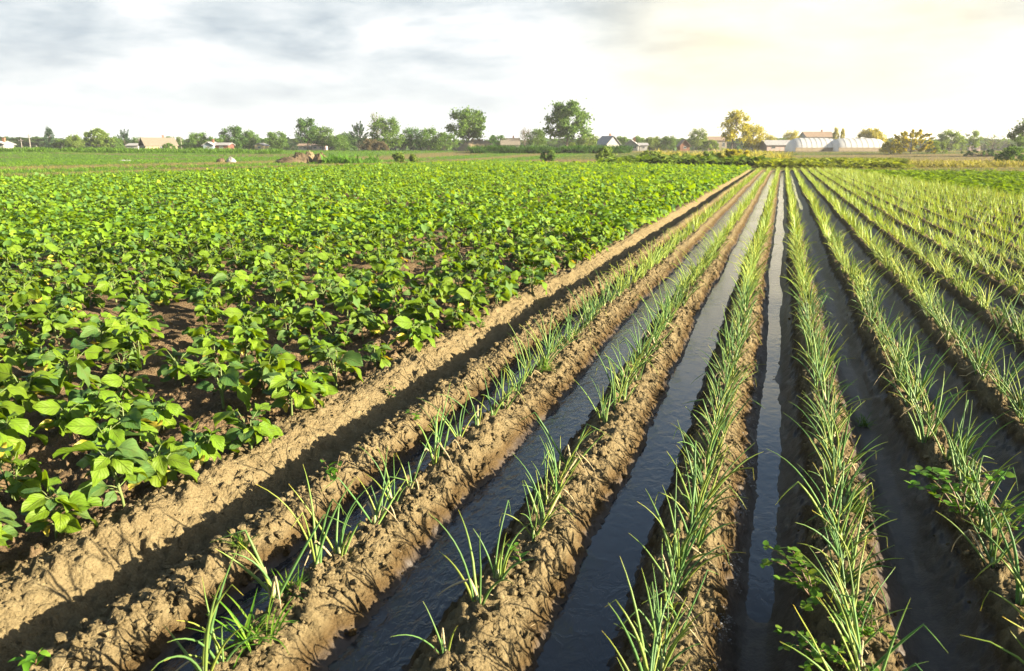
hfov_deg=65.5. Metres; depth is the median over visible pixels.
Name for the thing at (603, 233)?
leafy plant
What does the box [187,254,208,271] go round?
leafy plant
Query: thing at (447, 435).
onion plant
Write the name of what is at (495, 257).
leafy plant
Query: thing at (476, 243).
leafy plant
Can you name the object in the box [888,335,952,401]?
onion plant
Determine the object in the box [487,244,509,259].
leafy plant
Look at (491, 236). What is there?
leafy plant
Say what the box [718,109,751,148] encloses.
tree
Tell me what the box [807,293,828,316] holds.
onion plant
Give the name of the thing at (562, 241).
leafy plant
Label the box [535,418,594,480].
onion plant
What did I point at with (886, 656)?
onion plant
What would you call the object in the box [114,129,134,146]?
tree
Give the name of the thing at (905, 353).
onion plant
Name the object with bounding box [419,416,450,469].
onion plant
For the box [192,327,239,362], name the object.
leafy plant
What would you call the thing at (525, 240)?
leafy plant
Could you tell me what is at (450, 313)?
leafy plant
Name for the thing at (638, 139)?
tree
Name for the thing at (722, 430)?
onion plant
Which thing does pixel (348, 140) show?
tree
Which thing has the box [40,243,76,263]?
leafy plant
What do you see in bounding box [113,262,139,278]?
leafy plant
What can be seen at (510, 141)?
house
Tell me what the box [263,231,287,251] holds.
leafy plant
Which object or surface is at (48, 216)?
leafy crop
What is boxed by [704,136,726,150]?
building
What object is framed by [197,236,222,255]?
leafy plant
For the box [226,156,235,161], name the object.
rubble heap
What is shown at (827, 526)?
onion plant
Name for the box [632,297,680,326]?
onion plant
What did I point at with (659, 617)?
onion plant
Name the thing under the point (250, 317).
leafy plant
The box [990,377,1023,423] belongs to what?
onion plant
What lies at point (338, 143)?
tree
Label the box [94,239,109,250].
leafy plant
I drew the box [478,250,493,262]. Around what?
leafy plant
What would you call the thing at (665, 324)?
onion plant
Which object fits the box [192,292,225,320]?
leafy plant
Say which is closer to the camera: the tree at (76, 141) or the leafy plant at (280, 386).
the leafy plant at (280, 386)
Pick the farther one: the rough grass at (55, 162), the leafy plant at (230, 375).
the rough grass at (55, 162)
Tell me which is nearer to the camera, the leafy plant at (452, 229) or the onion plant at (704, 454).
the onion plant at (704, 454)
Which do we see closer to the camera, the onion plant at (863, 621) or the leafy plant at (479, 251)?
the onion plant at (863, 621)
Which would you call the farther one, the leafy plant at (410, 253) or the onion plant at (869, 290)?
the leafy plant at (410, 253)
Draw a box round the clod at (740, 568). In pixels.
[712,329,763,670]
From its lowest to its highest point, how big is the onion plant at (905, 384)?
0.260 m
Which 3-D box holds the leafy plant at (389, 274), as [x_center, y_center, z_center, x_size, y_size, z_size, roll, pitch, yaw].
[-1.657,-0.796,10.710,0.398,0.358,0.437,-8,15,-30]
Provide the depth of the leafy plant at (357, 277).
10.36 m
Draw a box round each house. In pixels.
[0,138,15,148]
[138,135,178,148]
[201,139,216,149]
[297,144,310,150]
[311,144,327,150]
[500,136,519,146]
[596,134,620,146]
[622,137,639,150]
[799,130,832,138]
[959,143,981,150]
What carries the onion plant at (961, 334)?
on the ground at (930, 578)
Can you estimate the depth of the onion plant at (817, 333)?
7.04 m
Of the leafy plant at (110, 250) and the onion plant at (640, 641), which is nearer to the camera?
the onion plant at (640, 641)
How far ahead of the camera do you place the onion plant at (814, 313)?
7.95 m
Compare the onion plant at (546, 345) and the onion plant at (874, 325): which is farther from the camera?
the onion plant at (874, 325)
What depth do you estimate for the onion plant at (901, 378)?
5.91 m
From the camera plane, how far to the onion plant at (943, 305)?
8.25 m
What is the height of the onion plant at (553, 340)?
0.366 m
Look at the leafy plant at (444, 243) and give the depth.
14.01 m
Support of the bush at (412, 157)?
on the ground at (930, 578)
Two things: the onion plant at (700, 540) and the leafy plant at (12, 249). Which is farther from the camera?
the leafy plant at (12, 249)
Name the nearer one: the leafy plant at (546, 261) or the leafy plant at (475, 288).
the leafy plant at (475, 288)
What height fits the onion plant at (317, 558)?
0.440 m
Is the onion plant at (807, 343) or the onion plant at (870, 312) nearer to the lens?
the onion plant at (807, 343)
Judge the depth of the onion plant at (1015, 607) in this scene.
2.84 m
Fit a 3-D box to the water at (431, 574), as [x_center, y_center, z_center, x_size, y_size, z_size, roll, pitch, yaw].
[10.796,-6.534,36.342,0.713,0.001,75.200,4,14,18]
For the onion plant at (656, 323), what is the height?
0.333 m
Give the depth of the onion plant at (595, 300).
8.81 m
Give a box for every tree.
[43,127,54,147]
[47,138,71,148]
[60,132,85,148]
[83,128,116,147]
[105,134,124,147]
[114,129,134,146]
[131,136,139,142]
[164,136,183,147]
[179,143,194,149]
[184,131,209,148]
[208,135,222,142]
[218,125,251,148]
[237,129,260,149]
[253,138,272,149]
[266,131,287,148]
[285,143,297,149]
[289,117,317,149]
[311,125,335,149]
[330,135,349,150]
[338,130,357,150]
[348,120,369,149]
[366,112,407,150]
[366,113,384,142]
[400,124,421,149]
[413,125,445,150]
[432,132,459,150]
[441,105,487,143]
[488,135,504,145]
[516,127,532,146]
[523,125,547,146]
[539,98,594,145]
[575,133,599,145]
[616,136,629,144]
[631,135,643,142]
[640,136,661,150]
[660,135,677,149]
[685,128,708,150]
[696,138,726,150]
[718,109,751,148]
[740,123,769,150]
[764,134,777,139]
[782,130,799,139]
[832,126,839,139]
[840,128,845,137]
[855,127,887,142]
[932,129,971,150]
[965,130,983,150]
[981,134,1008,149]
[1002,118,1023,147]
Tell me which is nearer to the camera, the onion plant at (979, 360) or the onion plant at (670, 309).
the onion plant at (979, 360)
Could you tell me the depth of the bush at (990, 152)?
146.21 m
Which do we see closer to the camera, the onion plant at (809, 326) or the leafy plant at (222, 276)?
the onion plant at (809, 326)
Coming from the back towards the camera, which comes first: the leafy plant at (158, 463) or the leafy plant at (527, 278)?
the leafy plant at (527, 278)
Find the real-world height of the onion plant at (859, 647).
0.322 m
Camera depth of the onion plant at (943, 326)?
7.83 m
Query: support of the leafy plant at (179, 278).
on the ground at (930, 578)
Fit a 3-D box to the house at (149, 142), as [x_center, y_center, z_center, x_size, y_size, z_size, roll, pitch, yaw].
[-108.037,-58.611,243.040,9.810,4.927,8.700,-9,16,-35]
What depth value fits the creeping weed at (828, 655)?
2.75 m
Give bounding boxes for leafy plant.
[0,247,16,271]
[0,247,19,265]
[0,267,20,273]
[0,270,18,284]
[0,271,41,307]
[0,275,27,297]
[0,291,28,323]
[0,310,34,346]
[0,334,40,356]
[0,338,7,357]
[0,355,25,386]
[0,363,62,412]
[0,384,28,418]
[0,412,47,458]
[0,441,47,500]
[0,503,21,547]
[6,251,28,267]
[6,273,51,286]
[11,283,55,302]
[12,244,33,253]
[12,340,66,371]
[13,250,41,274]
[16,294,49,323]
[17,266,40,280]
[19,470,102,539]
[24,313,78,347]
[28,233,63,248]
[28,238,52,260]
[29,260,49,276]
[30,400,95,437]
[31,304,72,324]
[32,338,103,393]
[34,379,120,420]
[39,268,69,288]
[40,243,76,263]
[44,260,73,275]
[46,264,65,271]
[47,300,86,328]
[48,289,89,310]
[52,243,76,258]
[52,270,90,297]
[52,438,157,509]
[54,246,81,265]
[62,417,144,458]
[63,242,83,253]
[63,317,127,361]
[69,263,96,285]
[70,287,108,307]
[74,253,96,266]
[75,256,96,273]
[76,311,115,331]
[78,247,98,258]
[80,246,112,271]
[85,240,114,250]
[89,396,157,445]
[93,254,120,273]
[93,270,131,287]
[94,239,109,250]
[94,274,135,302]
[95,257,127,277]
[95,348,139,377]
[96,245,121,257]
[98,324,154,370]
[99,374,154,402]
[100,315,150,345]
[108,293,151,317]
[110,239,139,262]
[111,276,150,306]
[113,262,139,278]
[113,300,147,327]
[114,242,138,264]
[115,392,193,429]
[116,231,142,245]
[118,312,168,342]
[122,253,150,263]
[127,250,152,271]
[128,435,199,489]
[133,264,158,282]
[136,244,162,260]
[141,275,173,292]
[143,253,181,275]
[143,346,210,385]
[144,240,168,253]
[144,287,178,304]
[145,235,161,247]
[151,267,181,290]
[152,232,175,249]
[157,241,187,259]
[160,422,239,466]
[164,270,189,284]
[166,258,193,273]
[167,238,190,258]
[170,234,191,249]
[170,253,189,264]
[171,279,208,293]
[172,282,225,304]
[175,275,204,293]
[181,324,218,346]
[186,237,206,256]
[186,255,223,279]
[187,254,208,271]
[188,229,210,245]
[191,357,251,410]
[192,242,219,257]
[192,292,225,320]
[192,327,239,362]
[194,298,226,325]
[196,250,227,267]
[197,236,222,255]
[204,236,220,248]
[204,267,248,302]
[211,403,283,449]
[214,270,234,289]
[219,240,239,253]
[219,307,268,336]
[220,248,251,269]
[220,273,256,296]
[221,315,271,355]
[222,285,255,308]
[223,321,262,354]
[225,233,242,247]
[229,244,248,258]
[235,239,252,251]
[238,228,258,248]
[239,301,278,326]
[239,344,295,393]
[241,237,263,250]
[241,251,273,274]
[242,241,264,254]
[242,348,304,380]
[243,230,263,242]
[245,250,275,275]
[253,266,288,281]
[253,274,280,288]
[254,241,279,252]
[257,232,279,245]
[259,277,290,307]
[260,316,302,344]
[262,359,325,415]
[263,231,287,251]
[263,245,296,265]
[264,303,294,320]
[269,253,282,267]
[274,271,304,292]
[275,227,296,246]
[275,246,299,260]
[276,281,311,313]
[277,252,305,269]
[277,264,307,282]
[279,279,305,294]
[280,258,298,270]
[283,360,337,400]
[288,304,330,331]
[290,233,309,250]
[291,230,318,247]
[298,235,321,256]
[298,256,322,276]
[298,328,334,358]
[299,299,339,330]
[300,248,326,263]
[301,278,348,308]
[303,343,363,387]
[305,226,336,247]
[305,243,323,252]
[306,263,337,287]
[310,274,349,304]
[313,324,352,345]
[314,237,334,252]
[314,267,343,285]
[316,252,347,270]
[320,245,341,258]
[324,234,338,243]
[324,280,366,318]
[327,248,352,270]
[331,234,352,245]
[331,244,358,258]
[335,266,356,280]
[336,305,378,340]
[337,276,361,292]
[338,241,361,256]
[340,309,389,336]
[346,268,376,289]
[348,235,359,245]
[350,268,374,288]
[351,249,372,263]
[352,232,369,242]
[356,286,392,307]
[358,233,381,252]
[358,341,392,367]
[360,280,392,310]
[361,226,378,239]
[363,244,386,257]
[364,234,379,242]
[368,250,397,273]
[370,228,390,247]
[372,263,404,285]
[373,279,408,298]
[375,236,388,247]
[376,247,398,261]
[376,277,404,298]
[378,297,413,316]
[383,234,405,249]
[383,261,413,279]
[384,245,408,267]
[388,316,439,351]
[391,283,431,313]
[394,231,408,243]
[395,242,425,261]
[399,297,444,339]
[405,272,438,303]
[409,239,434,256]
[409,322,443,341]
[413,254,435,270]
[419,243,438,257]
[419,278,460,303]
[423,233,437,243]
[426,267,448,280]
[433,229,459,249]
[437,246,459,259]
[437,253,465,275]
[441,270,474,293]
[443,302,476,329]
[444,226,459,240]
[446,287,489,318]
[447,283,486,309]
[448,231,470,246]
[448,250,478,271]
[461,272,483,291]
[462,229,480,244]
[463,255,498,282]
[465,247,491,262]
[468,228,482,242]
[468,251,485,263]
[469,237,488,250]
[472,225,489,240]
[476,264,500,281]
[477,257,498,279]
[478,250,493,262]
[479,231,497,250]
[480,276,510,303]
[482,265,520,299]
[484,255,509,272]
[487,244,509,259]
[488,230,509,245]
[491,279,517,292]
[492,238,510,256]
[493,231,512,241]
[500,239,522,256]
[504,247,532,269]
[512,225,528,237]
[512,236,530,245]
[512,245,536,266]
[516,262,536,285]
[518,267,546,294]
[519,238,535,245]
[520,241,547,258]
[525,224,543,240]
[528,234,559,253]
[528,250,554,275]
[528,256,560,279]
[530,250,554,275]
[535,239,554,256]
[536,225,560,238]
[536,231,549,236]
[548,235,566,250]
[554,250,576,268]
[555,234,572,247]
[558,228,580,242]
[562,240,584,263]
[562,240,593,260]
[565,228,582,244]
[568,223,593,237]
[579,239,595,256]
[586,239,602,250]
[590,237,610,252]
[591,224,611,245]
[592,224,612,243]
[610,229,619,240]
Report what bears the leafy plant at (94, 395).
on the ground at (930, 578)
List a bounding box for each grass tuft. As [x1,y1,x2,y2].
[190,586,297,669]
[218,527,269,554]
[247,566,310,619]
[533,355,559,374]
[833,485,899,523]
[853,411,877,428]
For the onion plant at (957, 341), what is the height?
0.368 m
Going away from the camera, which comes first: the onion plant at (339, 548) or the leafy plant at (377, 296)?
the onion plant at (339, 548)
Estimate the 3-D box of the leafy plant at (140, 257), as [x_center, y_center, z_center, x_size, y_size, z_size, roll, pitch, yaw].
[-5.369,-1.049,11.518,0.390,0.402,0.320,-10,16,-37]
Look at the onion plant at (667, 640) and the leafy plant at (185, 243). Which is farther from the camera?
the leafy plant at (185, 243)
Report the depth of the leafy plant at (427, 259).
11.78 m
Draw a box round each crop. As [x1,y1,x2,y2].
[0,159,750,355]
[604,166,1023,670]
[855,169,1023,195]
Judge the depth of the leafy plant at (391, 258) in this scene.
11.90 m
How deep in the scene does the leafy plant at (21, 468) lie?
4.03 m
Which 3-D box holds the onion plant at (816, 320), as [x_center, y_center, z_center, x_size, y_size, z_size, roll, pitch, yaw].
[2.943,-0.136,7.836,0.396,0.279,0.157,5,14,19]
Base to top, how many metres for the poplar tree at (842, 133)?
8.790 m
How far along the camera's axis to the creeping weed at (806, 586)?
3.16 m
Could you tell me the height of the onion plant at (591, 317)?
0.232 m
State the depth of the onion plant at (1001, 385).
5.68 m
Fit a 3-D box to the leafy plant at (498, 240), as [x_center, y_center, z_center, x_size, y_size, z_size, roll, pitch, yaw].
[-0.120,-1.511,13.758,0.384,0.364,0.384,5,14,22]
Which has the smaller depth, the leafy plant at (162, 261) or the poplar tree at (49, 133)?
the leafy plant at (162, 261)
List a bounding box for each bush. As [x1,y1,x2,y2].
[162,143,176,149]
[360,138,378,150]
[373,141,388,150]
[392,152,404,161]
[408,154,417,161]
[539,153,546,160]
[546,150,555,160]
[595,146,617,159]
[639,148,661,157]
[669,152,690,157]
[696,150,721,157]
[717,148,750,158]
[878,129,937,153]
[878,141,902,153]
[924,141,947,153]
[960,149,1000,156]
[989,146,1023,161]
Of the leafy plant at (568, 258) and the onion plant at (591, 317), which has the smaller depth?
the onion plant at (591, 317)
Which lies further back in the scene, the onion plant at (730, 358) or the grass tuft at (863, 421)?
the onion plant at (730, 358)
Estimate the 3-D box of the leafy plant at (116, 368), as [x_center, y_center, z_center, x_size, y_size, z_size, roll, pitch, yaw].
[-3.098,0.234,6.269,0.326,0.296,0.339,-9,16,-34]
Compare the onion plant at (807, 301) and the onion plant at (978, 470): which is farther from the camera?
the onion plant at (807, 301)
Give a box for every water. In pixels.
[154,196,727,670]
[328,172,763,670]
[535,172,774,670]
[745,172,784,622]
[790,173,802,209]
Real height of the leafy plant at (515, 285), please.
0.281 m
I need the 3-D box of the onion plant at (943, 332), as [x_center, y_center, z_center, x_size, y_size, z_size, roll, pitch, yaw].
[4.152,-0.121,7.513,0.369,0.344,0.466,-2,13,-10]
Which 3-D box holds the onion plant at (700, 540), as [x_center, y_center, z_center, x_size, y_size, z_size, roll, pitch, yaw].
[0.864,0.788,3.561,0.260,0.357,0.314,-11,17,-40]
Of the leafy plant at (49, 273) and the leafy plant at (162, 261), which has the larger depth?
the leafy plant at (162, 261)
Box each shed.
[125,143,138,148]
[214,143,234,148]
[253,143,269,149]
[637,143,648,150]
[675,140,690,150]
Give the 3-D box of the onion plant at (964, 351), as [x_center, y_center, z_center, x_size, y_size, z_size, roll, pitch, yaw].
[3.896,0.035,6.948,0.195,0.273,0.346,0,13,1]
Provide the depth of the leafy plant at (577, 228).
15.60 m
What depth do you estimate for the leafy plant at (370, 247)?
12.88 m
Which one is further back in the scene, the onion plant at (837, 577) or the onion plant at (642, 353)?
the onion plant at (642, 353)
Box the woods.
[0,136,1023,150]
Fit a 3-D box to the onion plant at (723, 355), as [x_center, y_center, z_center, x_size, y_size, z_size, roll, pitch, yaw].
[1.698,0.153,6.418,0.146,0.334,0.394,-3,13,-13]
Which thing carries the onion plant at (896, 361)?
on the ground at (930, 578)
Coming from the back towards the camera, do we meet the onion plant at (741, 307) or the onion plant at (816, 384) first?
the onion plant at (741, 307)
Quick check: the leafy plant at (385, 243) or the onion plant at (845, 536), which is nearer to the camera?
the onion plant at (845, 536)
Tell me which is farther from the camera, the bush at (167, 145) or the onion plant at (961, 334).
the bush at (167, 145)
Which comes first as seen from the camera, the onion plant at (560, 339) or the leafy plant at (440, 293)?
the onion plant at (560, 339)
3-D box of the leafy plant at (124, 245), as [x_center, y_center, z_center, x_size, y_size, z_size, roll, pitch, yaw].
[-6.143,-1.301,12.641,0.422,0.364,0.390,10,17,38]
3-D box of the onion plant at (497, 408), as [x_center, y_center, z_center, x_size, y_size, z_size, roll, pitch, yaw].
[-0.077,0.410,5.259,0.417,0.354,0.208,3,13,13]
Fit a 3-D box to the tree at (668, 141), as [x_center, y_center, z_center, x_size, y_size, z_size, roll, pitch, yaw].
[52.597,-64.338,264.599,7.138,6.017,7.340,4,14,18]
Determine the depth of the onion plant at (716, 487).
4.03 m
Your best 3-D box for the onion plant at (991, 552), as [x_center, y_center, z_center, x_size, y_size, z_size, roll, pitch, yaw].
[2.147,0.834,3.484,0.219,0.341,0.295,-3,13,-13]
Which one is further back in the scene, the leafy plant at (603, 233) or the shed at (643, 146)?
the shed at (643, 146)
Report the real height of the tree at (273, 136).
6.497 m
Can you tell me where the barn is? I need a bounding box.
[758,140,789,150]
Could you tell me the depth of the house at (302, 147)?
265.36 m
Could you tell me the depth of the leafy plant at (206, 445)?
4.61 m
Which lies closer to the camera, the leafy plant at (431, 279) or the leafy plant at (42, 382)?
the leafy plant at (42, 382)
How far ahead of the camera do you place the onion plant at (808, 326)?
7.24 m
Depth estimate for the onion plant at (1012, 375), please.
5.80 m
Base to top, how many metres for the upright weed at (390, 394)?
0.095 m
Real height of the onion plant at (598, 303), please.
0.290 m
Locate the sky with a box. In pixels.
[0,0,1023,140]
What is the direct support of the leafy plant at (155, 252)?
on the ground at (930, 578)
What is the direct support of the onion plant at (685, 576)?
on the ground at (930, 578)
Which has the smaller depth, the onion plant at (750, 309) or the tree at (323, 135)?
the onion plant at (750, 309)
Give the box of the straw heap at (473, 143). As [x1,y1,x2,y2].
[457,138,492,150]
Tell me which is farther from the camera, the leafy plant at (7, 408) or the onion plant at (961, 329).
the onion plant at (961, 329)
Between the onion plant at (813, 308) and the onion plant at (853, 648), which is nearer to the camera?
the onion plant at (853, 648)
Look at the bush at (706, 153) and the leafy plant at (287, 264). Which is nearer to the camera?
the leafy plant at (287, 264)
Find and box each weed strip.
[0,146,284,153]
[318,152,382,163]
[465,143,634,152]
[594,154,776,165]
[655,147,796,158]
[753,157,916,168]
[908,158,1023,167]
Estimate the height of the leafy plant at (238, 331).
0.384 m
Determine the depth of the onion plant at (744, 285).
9.14 m
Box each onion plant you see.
[151,546,247,670]
[165,578,264,665]
[212,514,350,606]
[256,465,354,567]
[290,485,371,573]
[322,476,413,525]
[357,447,398,519]
[359,446,412,504]
[391,602,457,654]
[397,434,431,490]
[418,385,458,466]
[419,392,481,438]
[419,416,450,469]
[423,409,459,451]
[430,510,511,605]
[440,388,483,426]
[468,370,524,415]
[474,500,533,579]
[486,371,529,409]
[488,368,525,398]
[499,481,574,541]
[503,362,527,390]
[504,342,535,383]
[508,323,540,377]
[512,453,581,525]
[517,335,554,368]
[519,314,579,364]
[521,412,610,475]
[524,453,579,505]
[533,323,564,353]
[534,311,560,360]
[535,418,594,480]
[539,435,584,499]
[540,322,578,351]
[548,304,590,342]
[551,326,577,348]
[553,310,572,339]
[559,316,594,334]
[562,303,585,338]
[564,313,591,332]
[568,290,592,327]
[569,297,606,323]
[573,284,600,318]
[578,384,617,418]
[579,302,601,319]
[583,297,611,312]
[587,292,603,309]
[589,273,615,307]
[590,377,612,422]
[591,297,606,315]
[592,345,651,410]
[595,270,612,305]
[596,343,658,387]
[600,270,626,298]
[602,281,620,302]
[602,557,689,670]
[603,273,628,296]
[604,349,637,380]
[604,352,641,394]
[607,371,642,403]
[614,570,705,670]
[615,339,666,367]
[615,347,652,373]
[617,327,661,356]
[617,628,662,670]
[621,321,665,363]
[621,563,707,657]
[623,314,678,350]
[624,329,662,356]
[625,354,646,380]
[629,323,652,351]
[629,533,743,595]
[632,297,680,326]
[633,284,675,327]
[634,582,701,668]
[638,485,719,577]
[639,294,675,330]
[642,306,667,337]
[642,312,664,342]
[643,570,718,634]
[646,460,731,573]
[647,283,688,324]
[653,286,675,320]
[655,457,746,522]
[659,278,688,307]
[660,283,677,311]
[661,277,685,317]
[661,518,707,622]
[664,281,686,294]
[667,420,737,517]
[670,283,695,301]
[670,464,736,548]
[671,423,723,471]
[671,444,763,499]
[672,280,689,302]
[673,283,704,304]
[678,396,737,474]
[678,447,721,508]
[681,445,726,484]
[683,398,763,440]
[690,369,756,404]
[690,413,734,465]
[696,387,735,426]
[697,419,730,456]
[698,334,751,377]
[700,356,744,399]
[701,396,738,445]
[703,358,747,421]
[705,358,759,385]
[705,397,731,435]
[707,382,734,411]
[708,345,747,381]
[709,306,759,360]
[711,312,760,350]
[711,368,753,414]
[714,337,740,371]
[716,364,750,402]
[720,345,744,368]
[722,329,748,375]
[724,305,755,336]
[725,311,746,353]
[728,302,743,328]
[728,306,759,334]
[728,316,747,336]
[729,294,755,317]
[729,332,746,357]
[730,282,758,314]
[731,291,749,315]
[733,272,762,309]
[733,279,758,299]
[733,307,756,342]
[734,311,757,344]
[736,273,760,297]
[737,274,759,303]
[737,290,759,322]
[770,450,872,529]
[781,590,921,670]
[784,413,856,483]
[785,284,827,314]
[789,288,821,305]
[789,292,819,320]
[790,297,832,321]
[790,392,858,465]
[791,310,835,344]
[792,288,836,310]
[792,308,831,331]
[792,321,848,382]
[793,293,826,327]
[793,345,843,372]
[795,315,823,362]
[795,497,891,584]
[797,311,833,338]
[797,536,889,626]
[798,279,823,306]
[798,308,821,342]
[798,387,848,430]
[799,293,820,318]
[799,297,822,332]
[799,322,827,350]
[800,321,826,349]
[800,322,837,361]
[800,347,851,407]
[800,352,849,376]
[802,390,863,423]
[802,392,856,443]
[802,398,852,457]
[802,569,910,644]
[803,469,865,538]
[804,510,895,560]
[805,322,845,370]
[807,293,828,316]
[809,438,882,507]
[810,322,841,354]
[810,438,874,492]
[811,344,836,365]
[811,357,854,394]
[811,376,856,419]
[812,347,840,394]
[812,436,885,475]
[813,385,865,437]
[813,463,875,528]
[813,527,903,583]
[815,480,887,552]
[818,598,928,670]
[822,507,877,612]
[824,592,947,670]
[826,547,893,653]
[851,274,883,310]
[852,283,881,310]
[852,304,897,335]
[853,640,873,670]
[855,292,890,326]
[856,283,878,311]
[860,310,894,334]
[861,280,897,317]
[861,295,889,319]
[864,324,907,347]
[865,305,899,341]
[868,307,899,328]
[873,313,909,343]
[874,335,928,387]
[875,311,899,350]
[875,327,933,366]
[876,327,927,361]
[878,328,927,380]
[880,341,930,371]
[881,316,914,353]
[881,337,946,406]
[882,326,907,376]
[883,352,929,385]
[883,360,957,413]
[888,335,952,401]
[888,361,976,417]
[889,321,926,362]
[900,347,924,391]
[901,387,967,442]
[906,372,964,435]
[912,292,945,316]
[912,381,953,424]
[913,405,976,460]
[915,280,949,317]
[917,296,963,328]
[920,291,958,317]
[925,301,968,339]
[926,291,947,323]
[929,288,951,319]
[930,424,1019,505]
[931,309,966,328]
[934,310,972,336]
[936,510,1023,567]
[937,306,981,346]
[937,400,995,463]
[939,394,1008,481]
[939,461,1023,531]
[942,319,982,343]
[943,313,982,349]
[943,322,997,358]
[943,405,1015,490]
[947,455,999,503]
[949,481,1023,535]
[952,318,976,339]
[952,326,978,356]
[952,439,1017,511]
[958,323,1005,373]
[959,326,1009,379]
[959,329,1014,365]
[963,519,1023,594]
[964,330,998,362]
[967,483,1023,557]
[972,354,1023,391]
[977,494,1023,604]
[979,350,1023,395]
[980,590,1023,617]
[981,302,1016,327]
[982,357,1023,409]
[987,350,1023,390]
[988,290,1023,322]
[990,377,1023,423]
[993,386,1023,417]
[995,301,1023,330]
[1001,299,1023,332]
[1001,373,1023,401]
[1005,300,1023,335]
[1006,303,1023,339]
[1011,402,1023,416]
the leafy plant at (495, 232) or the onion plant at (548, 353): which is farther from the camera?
the leafy plant at (495, 232)
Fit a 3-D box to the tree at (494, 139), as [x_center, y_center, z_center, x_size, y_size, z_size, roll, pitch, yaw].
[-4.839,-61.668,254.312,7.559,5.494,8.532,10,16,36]
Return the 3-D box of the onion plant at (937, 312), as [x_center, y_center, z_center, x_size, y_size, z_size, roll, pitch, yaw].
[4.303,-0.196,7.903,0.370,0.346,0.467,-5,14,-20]
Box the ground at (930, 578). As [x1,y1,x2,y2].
[0,150,1023,670]
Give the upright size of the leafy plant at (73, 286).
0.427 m
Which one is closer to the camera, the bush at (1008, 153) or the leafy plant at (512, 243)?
the leafy plant at (512, 243)
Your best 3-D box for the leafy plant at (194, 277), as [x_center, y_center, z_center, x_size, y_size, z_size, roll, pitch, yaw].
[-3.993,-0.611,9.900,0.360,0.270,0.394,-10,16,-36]
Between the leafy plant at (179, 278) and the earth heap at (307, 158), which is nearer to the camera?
the leafy plant at (179, 278)
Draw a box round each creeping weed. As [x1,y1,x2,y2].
[760,540,825,610]
[773,625,879,670]
[828,598,897,638]
[901,465,1023,522]
[994,509,1023,531]
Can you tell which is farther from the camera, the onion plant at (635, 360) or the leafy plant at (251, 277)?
the leafy plant at (251, 277)
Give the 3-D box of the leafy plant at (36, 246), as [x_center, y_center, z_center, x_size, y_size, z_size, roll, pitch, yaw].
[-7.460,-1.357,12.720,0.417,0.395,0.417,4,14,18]
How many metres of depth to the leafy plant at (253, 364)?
6.10 m
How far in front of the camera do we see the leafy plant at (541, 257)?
11.65 m
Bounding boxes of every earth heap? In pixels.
[216,157,224,161]
[276,156,305,162]
[293,152,311,162]
[305,150,313,159]
[312,152,324,162]
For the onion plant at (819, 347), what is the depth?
6.57 m
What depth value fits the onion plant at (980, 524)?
3.70 m
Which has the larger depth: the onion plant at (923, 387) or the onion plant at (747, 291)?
the onion plant at (747, 291)
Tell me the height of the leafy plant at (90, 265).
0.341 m
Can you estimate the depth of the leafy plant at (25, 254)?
11.72 m
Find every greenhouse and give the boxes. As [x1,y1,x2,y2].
[784,138,833,151]
[833,138,886,151]
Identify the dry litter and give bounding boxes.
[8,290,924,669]
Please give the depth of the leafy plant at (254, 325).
6.92 m
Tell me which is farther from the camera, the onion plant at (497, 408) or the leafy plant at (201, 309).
the leafy plant at (201, 309)
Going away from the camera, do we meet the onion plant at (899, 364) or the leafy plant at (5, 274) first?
the onion plant at (899, 364)
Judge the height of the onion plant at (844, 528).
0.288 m
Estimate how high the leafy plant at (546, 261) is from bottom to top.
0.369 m
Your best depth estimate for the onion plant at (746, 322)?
7.70 m
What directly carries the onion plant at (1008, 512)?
on the ground at (930, 578)
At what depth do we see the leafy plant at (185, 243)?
13.00 m
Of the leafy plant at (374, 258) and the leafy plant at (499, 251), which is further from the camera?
the leafy plant at (499, 251)
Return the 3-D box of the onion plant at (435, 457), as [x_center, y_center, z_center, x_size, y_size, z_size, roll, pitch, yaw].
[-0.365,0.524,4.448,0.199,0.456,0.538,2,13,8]
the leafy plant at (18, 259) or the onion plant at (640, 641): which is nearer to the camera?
the onion plant at (640, 641)
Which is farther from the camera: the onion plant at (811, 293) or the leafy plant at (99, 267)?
the leafy plant at (99, 267)
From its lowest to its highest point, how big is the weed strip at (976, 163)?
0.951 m
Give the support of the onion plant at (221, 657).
on the ground at (930, 578)
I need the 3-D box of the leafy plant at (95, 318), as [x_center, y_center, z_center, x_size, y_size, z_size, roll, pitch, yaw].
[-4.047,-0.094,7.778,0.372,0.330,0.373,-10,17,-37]
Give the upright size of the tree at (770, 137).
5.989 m
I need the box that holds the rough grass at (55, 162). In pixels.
[0,149,1022,178]
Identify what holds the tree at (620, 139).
on the ground at (930, 578)
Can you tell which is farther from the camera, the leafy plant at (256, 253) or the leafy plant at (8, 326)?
the leafy plant at (256, 253)
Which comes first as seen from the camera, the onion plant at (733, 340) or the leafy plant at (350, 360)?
the leafy plant at (350, 360)
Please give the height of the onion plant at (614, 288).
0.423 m
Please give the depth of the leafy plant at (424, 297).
8.56 m
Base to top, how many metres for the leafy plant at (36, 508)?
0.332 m
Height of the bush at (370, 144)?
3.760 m
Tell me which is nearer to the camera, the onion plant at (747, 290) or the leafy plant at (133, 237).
the onion plant at (747, 290)
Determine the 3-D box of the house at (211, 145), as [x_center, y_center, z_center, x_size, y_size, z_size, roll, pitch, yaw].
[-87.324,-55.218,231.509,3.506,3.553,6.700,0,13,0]
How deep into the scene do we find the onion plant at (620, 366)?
6.02 m
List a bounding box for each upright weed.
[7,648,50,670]
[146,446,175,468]
[320,455,344,480]
[386,385,395,396]
[405,409,419,421]
[475,317,485,330]
[506,542,529,560]

